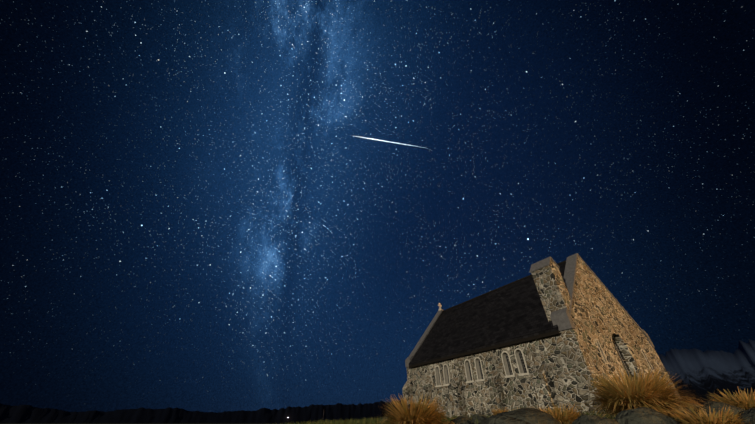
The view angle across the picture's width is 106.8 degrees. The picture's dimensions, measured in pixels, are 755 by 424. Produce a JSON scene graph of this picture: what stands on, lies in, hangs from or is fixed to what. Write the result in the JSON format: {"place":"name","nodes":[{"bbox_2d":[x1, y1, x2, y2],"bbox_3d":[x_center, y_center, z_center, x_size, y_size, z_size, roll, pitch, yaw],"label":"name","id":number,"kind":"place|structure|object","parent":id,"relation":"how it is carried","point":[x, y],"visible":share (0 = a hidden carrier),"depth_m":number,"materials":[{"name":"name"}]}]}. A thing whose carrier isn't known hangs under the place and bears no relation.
{"place":"outdoors","nodes":[
{"label":"outdoors","id":0,"kind":"place"},
{"bbox_2d":[0,418,687,423],"bbox_3d":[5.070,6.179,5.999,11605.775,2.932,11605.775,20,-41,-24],"label":"terrain","id":1,"kind":"structure","parent":0,"point":[179,423],"depth_m":1718.76,"materials":[{"name":"green plant"}]},
{"bbox_2d":[378,392,454,423],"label":"tussock","id":2,"kind":"object","parent":1,"relation":"on","point":[419,412],"visible":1,"depth_m":3.84,"materials":[{"name":"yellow plant"}]},
{"bbox_2d":[448,417,473,423],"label":"boulder","id":3,"kind":"object","parent":1,"relation":"on","point":[459,420],"visible":0.92,"depth_m":4.00,"materials":[{"name":"grey stone"}]},
{"bbox_2d":[471,416,485,423],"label":"boulder","id":4,"kind":"object","parent":1,"relation":"on","point":[479,418],"visible":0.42,"depth_m":5.88,"materials":[{"name":"grey stone"}]},
{"bbox_2d":[489,408,508,415],"bbox_3d":[4.043,6.670,9.251,0.802,0.417,0.835,20,-41,-24],"label":"tussock","id":5,"kind":"object","parent":1,"relation":"on","point":[497,412],"visible":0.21,"depth_m":9.20,"materials":[{"name":"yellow plant"}]},
{"bbox_2d":[411,331,589,416],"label":"church nave walls","id":6,"kind":"structure","parent":1,"relation":"on","point":[553,354],"depth_m":11.55,"materials":[{"name":"grey stone"}]},
{"bbox_2d":[402,367,561,416],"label":"buttresses","id":7,"kind":"structure","parent":6,"relation":"attached to","point":[545,391],"depth_m":11.54,"materials":[{"name":"grey stone"}]},
{"bbox_2d":[419,363,547,392],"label":"church buttress caps","id":8,"kind":"object","parent":7,"relation":"on","point":[538,370],"visible":1,"depth_m":11.88,"materials":[{"name":"grey stone"}]},
{"bbox_2d":[435,348,529,386],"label":"window frames","id":9,"kind":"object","parent":6,"relation":"attached to","point":[506,376],"visible":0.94,"depth_m":12.64,"materials":[{"name":"grey stone"}]},
{"bbox_2d":[409,262,565,365],"bbox_3d":[7.179,6.353,16.151,6.720,3.761,9.450,20,-41,-24],"label":"roof","id":10,"kind":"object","parent":6,"relation":"on","point":[512,312],"visible":0.54,"depth_m":14.72,"materials":[{"name":"black tile"}]},
{"bbox_2d":[409,260,565,367],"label":"roof trim","id":11,"kind":"structure","parent":10,"relation":"attached to","point":[548,334],"depth_m":13.29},
{"bbox_2d":[484,408,560,423],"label":"boulder","id":12,"kind":"object","parent":1,"relation":"on","point":[527,416],"visible":1,"depth_m":3.57,"materials":[{"name":"grey stone"}]},
{"bbox_2d":[536,403,584,423],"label":"tussock","id":13,"kind":"object","parent":1,"relation":"on","point":[565,416],"visible":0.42,"depth_m":4.19,"materials":[{"name":"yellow plant"}]},
{"bbox_2d":[572,415,618,423],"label":"boulder","id":14,"kind":"object","parent":1,"relation":"on","point":[588,419],"visible":1,"depth_m":3.51,"materials":[{"name":"grey stone"}]},
{"bbox_2d":[575,365,705,419],"bbox_3d":[4.087,2.976,4.443,1.669,0.881,1.645,20,-41,-24],"label":"tussock","id":15,"kind":"object","parent":1,"relation":"on","point":[637,392],"visible":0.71,"depth_m":4.21,"materials":[{"name":"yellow plant"}]},
{"bbox_2d":[614,407,679,423],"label":"boulder","id":16,"kind":"object","parent":1,"relation":"on","point":[641,415],"visible":0.92,"depth_m":3.44,"materials":[{"name":"grey stone"}]},
{"bbox_2d":[682,402,700,412],"bbox_3d":[6.731,4.262,5.909,0.669,0.417,0.560,20,-41,-24],"label":"boulder","id":17,"kind":"object","parent":1,"relation":"on","point":[690,408],"visible":0.06,"depth_m":5.88,"materials":[{"name":"grey stone"}]},
{"bbox_2d":[666,405,749,423],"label":"tussock","id":18,"kind":"object","parent":1,"relation":"on","point":[722,417],"visible":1,"depth_m":3.19,"materials":[{"name":"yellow plant"}]},
{"bbox_2d":[693,401,744,417],"bbox_3d":[4.889,2.976,3.986,0.766,0.486,0.730,20,-41,-24],"label":"boulder","id":19,"kind":"object","parent":1,"relation":"on","point":[715,405],"visible":0.4,"depth_m":3.94,"materials":[{"name":"stone"}]},
{"bbox_2d":[705,386,754,409],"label":"tussock","id":20,"kind":"object","parent":1,"relation":"on","point":[743,401],"visible":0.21,"depth_m":4.65,"materials":[{"name":"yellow plant"}]},
{"bbox_2d":[737,408,754,423],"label":"boulder","id":21,"kind":"object","parent":1,"relation":"on","point":[748,415],"visible":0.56,"depth_m":3.32,"materials":[{"name":"grey stone"}]},
{"bbox_2d":[0,339,754,422],"bbox_3d":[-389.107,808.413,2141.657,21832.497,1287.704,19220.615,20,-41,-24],"label":"mountain range","id":22,"kind":"structure","parent":0,"point":[706,373],"depth_m":4599.62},
{"bbox_2d":[0,0,754,412],"label":"sky","id":23,"kind":"structure","parent":0,"point":[193,217],"materials":[{"name":"blue"}]},
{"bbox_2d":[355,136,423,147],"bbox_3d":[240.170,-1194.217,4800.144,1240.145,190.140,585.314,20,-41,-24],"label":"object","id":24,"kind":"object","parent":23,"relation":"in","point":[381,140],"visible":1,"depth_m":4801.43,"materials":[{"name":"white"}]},
{"bbox_2d":[351,135,429,148],"bbox_3d":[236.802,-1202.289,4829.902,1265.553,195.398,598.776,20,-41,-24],"label":"meteor","id":25,"kind":"object","parent":23,"relation":"in","point":[380,139],"visible":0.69,"depth_m":4829.78},
{"bbox_2d":[407,313,441,379],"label":"gable wall","id":26,"kind":"structure","parent":0,"point":[409,376],"depth_m":16.91,"materials":[{"name":"grey stone"}]},
{"bbox_2d":[280,407,688,423],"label":"grass","id":27,"kind":"structure","parent":0,"point":[371,420],"depth_m":10.06,"materials":[{"name":"brown plant"}]},
{"bbox_2d":[438,340,630,383],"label":"church window lead cames","id":28,"kind":"object","parent":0,"point":[521,364],"visible":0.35,"depth_m":11.99,"materials":[{"name":"grey metal"}]},
{"bbox_2d":[439,339,632,384],"bbox_3d":[6.627,6.706,12.438,3.154,1.700,8.972,50,-59,-46],"label":"window recess","id":29,"kind":"object","parent":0,"point":[622,356],"visible":0.04,"depth_m":11.65,"materials":[{"name":"grey stone"}]},
{"bbox_2d":[531,259,582,326],"bbox_3d":[7.257,3.325,11.593,0.630,2.810,0.864,20,-41,-24],"label":"chimney","id":30,"kind":"object","parent":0,"point":[553,292],"visible":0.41,"depth_m":11.39,"materials":[{"name":"grey stone"}]},
{"bbox_2d":[529,256,559,272],"bbox_3d":[7.257,2.351,12.325,0.710,0.483,0.944,20,-41,-24],"label":"chimney cap","id":31,"kind":"object","parent":30,"relation":"on","point":[540,264],"visible":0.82,"depth_m":12.17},
{"bbox_2d":[561,256,681,417],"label":"stone wall","id":32,"kind":"structure","parent":0,"point":[605,319],"depth_m":11.39,"materials":[{"name":"brown stone"}]},
{"bbox_2d":[405,253,654,366],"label":"church coping kneelers","id":33,"kind":"object","parent":32,"relation":"on","point":[562,319],"visible":0.52,"depth_m":12.80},
{"bbox_2d":[595,339,653,371],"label":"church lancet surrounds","id":34,"kind":"object","parent":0,"point":[607,361],"visible":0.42,"depth_m":10.51,"materials":[{"name":"beige stone"}]}
]}

